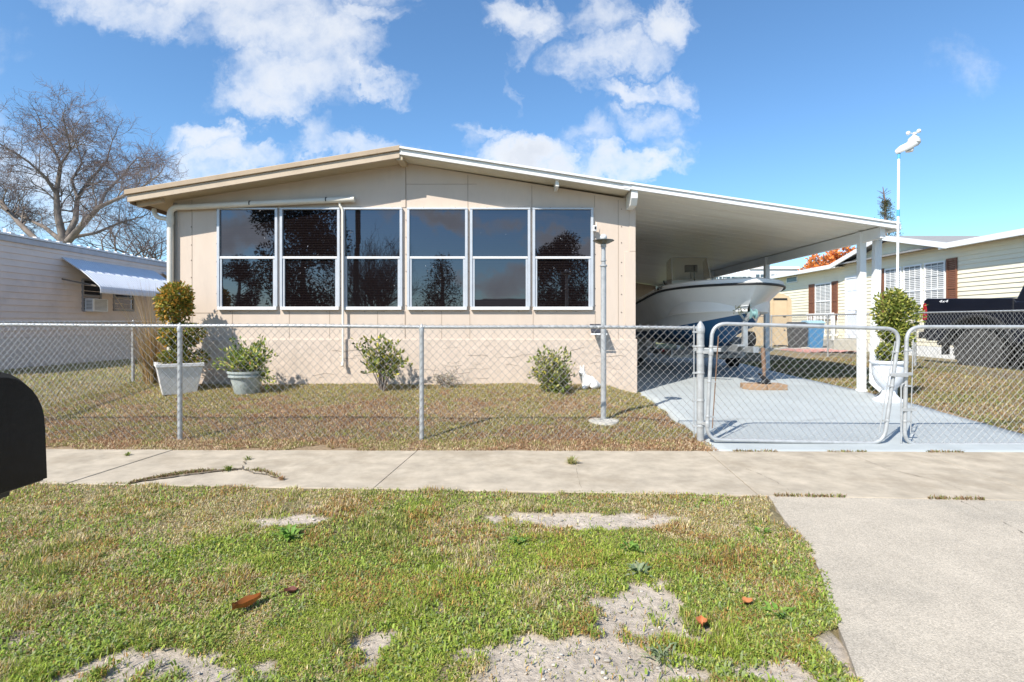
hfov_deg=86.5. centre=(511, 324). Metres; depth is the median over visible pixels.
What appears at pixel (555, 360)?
garden shrub
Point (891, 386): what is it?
drive gate
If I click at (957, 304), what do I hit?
pickup truck
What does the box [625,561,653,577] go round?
broadleaf weed
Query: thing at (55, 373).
lawn grass
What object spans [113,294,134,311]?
window
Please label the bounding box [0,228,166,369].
neighbour home
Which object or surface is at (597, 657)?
pebbles
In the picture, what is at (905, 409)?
drive gate
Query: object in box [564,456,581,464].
weed tuft
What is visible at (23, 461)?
door
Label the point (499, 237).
window
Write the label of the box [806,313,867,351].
entry steps
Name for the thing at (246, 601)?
fallen leaf
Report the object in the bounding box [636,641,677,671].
broadleaf weed
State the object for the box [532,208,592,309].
window
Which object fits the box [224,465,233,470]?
weed tuft
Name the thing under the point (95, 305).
air conditioner
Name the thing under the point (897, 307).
topiary
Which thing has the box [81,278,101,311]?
window
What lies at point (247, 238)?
window
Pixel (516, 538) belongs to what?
broadleaf weed
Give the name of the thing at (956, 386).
side lawn grass
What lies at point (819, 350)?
flower bed
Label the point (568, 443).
yard grass
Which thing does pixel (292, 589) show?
fallen leaf
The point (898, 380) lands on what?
garden urn
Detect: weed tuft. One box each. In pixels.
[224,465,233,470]
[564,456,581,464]
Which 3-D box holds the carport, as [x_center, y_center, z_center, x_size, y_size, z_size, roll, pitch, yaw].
[3.787,-0.526,15.283,4.254,3.260,14.235,0,0,0]
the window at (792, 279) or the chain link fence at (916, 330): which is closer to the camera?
the chain link fence at (916, 330)
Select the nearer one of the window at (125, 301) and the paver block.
the paver block
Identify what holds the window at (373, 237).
in the mobile home at (397, 235)
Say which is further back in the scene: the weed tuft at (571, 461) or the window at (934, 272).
the window at (934, 272)
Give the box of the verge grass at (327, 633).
[0,480,862,681]
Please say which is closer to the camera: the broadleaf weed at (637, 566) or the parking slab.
the broadleaf weed at (637, 566)
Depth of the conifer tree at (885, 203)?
45.89 m
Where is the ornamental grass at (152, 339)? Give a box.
[104,279,168,383]
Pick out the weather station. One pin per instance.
(914, 140)
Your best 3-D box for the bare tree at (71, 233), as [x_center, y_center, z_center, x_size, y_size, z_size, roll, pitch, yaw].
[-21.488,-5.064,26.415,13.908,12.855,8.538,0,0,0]
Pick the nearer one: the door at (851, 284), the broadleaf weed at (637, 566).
the broadleaf weed at (637, 566)
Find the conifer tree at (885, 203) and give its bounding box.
[874,187,901,235]
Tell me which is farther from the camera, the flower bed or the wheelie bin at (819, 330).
the wheelie bin at (819, 330)
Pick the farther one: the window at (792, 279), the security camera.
the window at (792, 279)
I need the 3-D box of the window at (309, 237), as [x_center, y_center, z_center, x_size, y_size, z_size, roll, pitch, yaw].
[-3.184,-1.031,8.576,0.944,1.608,0.067,0,0,0]
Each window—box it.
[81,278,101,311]
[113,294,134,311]
[217,208,277,309]
[280,208,339,309]
[343,208,402,309]
[407,208,467,309]
[470,208,529,309]
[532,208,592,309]
[786,276,797,283]
[815,282,830,318]
[884,267,901,293]
[903,264,922,316]
[924,260,945,300]
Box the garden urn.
[869,359,908,403]
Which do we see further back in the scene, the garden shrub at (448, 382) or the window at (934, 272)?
the window at (934, 272)
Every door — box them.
[0,377,46,492]
[774,300,786,344]
[846,278,856,338]
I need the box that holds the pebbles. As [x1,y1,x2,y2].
[25,518,844,681]
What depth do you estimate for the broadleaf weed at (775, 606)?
2.34 m
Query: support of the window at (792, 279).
in the neighbour home at (985, 266)
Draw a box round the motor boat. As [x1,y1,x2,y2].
[636,257,785,346]
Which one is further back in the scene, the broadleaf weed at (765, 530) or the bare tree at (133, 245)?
the bare tree at (133, 245)
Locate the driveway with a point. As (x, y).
(927, 590)
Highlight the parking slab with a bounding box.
[637,352,1023,451]
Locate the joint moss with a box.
[128,448,985,500]
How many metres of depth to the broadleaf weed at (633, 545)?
3.02 m
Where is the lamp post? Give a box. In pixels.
[589,234,618,426]
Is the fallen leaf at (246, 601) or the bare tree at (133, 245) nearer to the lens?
the fallen leaf at (246, 601)
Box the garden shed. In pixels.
[737,293,791,346]
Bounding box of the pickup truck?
[918,286,1023,367]
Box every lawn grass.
[0,358,142,413]
[741,356,1023,433]
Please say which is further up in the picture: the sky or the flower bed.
the sky
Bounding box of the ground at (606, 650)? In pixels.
[0,342,1023,681]
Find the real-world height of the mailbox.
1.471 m
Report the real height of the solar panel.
0.165 m
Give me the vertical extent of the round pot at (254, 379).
0.345 m
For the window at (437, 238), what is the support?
in the mobile home at (397, 235)
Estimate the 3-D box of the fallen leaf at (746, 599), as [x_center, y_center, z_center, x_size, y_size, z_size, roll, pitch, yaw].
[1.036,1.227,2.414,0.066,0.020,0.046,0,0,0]
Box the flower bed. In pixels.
[773,347,856,353]
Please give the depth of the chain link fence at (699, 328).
5.72 m
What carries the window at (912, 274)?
in the neighbour home at (985, 266)
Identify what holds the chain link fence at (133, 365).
on the ground at (606, 650)
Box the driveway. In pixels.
[768,496,1023,681]
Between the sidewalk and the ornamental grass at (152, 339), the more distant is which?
the ornamental grass at (152, 339)
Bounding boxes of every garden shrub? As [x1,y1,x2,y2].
[350,332,415,390]
[424,363,471,387]
[526,344,571,391]
[537,354,575,393]
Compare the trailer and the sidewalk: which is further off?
the trailer
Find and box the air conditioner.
[85,298,107,311]
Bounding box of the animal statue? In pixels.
[579,365,600,388]
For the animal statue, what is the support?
on the ground at (606, 650)
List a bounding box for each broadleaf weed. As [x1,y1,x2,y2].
[271,524,305,541]
[507,536,527,545]
[619,540,644,551]
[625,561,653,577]
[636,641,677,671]
[754,526,770,533]
[762,601,796,617]
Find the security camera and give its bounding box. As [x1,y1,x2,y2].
[593,222,596,231]
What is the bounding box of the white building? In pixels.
[708,266,799,279]
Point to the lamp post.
(603, 241)
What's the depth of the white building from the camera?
40.34 m
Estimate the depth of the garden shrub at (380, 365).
8.01 m
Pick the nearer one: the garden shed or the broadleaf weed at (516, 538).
the broadleaf weed at (516, 538)
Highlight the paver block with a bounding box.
[740,382,787,389]
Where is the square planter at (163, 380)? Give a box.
[154,361,203,394]
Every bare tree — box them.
[0,78,187,258]
[45,175,166,258]
[67,190,166,259]
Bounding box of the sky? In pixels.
[0,0,1023,270]
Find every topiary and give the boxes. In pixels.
[152,280,210,363]
[869,287,928,360]
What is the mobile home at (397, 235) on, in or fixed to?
on the ground at (606, 650)
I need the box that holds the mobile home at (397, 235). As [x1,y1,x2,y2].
[124,145,637,392]
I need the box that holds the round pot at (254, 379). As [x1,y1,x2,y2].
[227,369,265,394]
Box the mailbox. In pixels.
[0,372,46,498]
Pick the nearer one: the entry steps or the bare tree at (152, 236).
the entry steps
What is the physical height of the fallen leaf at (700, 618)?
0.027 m
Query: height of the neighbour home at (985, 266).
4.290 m
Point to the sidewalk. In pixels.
(924, 475)
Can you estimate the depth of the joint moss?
4.45 m
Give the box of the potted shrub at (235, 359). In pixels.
[208,334,278,388]
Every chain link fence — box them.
[0,320,163,405]
[0,321,704,441]
[737,309,1023,379]
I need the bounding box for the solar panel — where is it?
[590,324,606,334]
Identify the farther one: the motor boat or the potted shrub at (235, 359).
the motor boat
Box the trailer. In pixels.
[636,305,772,383]
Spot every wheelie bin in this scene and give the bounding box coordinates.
[786,322,807,347]
[802,320,825,347]
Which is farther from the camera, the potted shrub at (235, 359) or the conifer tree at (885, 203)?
the conifer tree at (885, 203)
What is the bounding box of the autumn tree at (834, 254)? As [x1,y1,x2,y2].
[797,246,855,270]
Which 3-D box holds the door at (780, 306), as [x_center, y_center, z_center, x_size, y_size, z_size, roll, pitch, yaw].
[10.450,-0.065,21.164,0.499,1.730,0.047,0,0,0]
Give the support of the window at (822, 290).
in the neighbour home at (985, 266)
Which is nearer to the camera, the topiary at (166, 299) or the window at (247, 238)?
the topiary at (166, 299)
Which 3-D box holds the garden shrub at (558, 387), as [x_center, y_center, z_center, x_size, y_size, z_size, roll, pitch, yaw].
[0.653,0.757,7.969,0.597,0.668,0.589,0,0,39]
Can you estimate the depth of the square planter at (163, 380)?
7.84 m
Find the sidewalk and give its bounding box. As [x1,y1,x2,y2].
[35,449,1023,500]
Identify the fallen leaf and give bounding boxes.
[227,592,260,613]
[280,586,297,591]
[696,615,706,628]
[740,596,752,603]
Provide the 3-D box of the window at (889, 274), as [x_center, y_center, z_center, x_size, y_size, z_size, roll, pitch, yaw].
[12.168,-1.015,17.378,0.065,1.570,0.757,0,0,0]
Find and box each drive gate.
[696,322,899,443]
[890,325,1023,443]
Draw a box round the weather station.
[895,129,920,393]
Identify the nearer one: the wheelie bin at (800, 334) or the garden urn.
the garden urn
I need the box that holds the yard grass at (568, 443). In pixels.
[33,382,718,451]
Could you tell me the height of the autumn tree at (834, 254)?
6.639 m
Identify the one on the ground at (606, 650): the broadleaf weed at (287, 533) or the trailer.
the broadleaf weed at (287, 533)
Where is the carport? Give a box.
[623,182,900,392]
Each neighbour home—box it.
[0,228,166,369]
[736,228,1023,359]

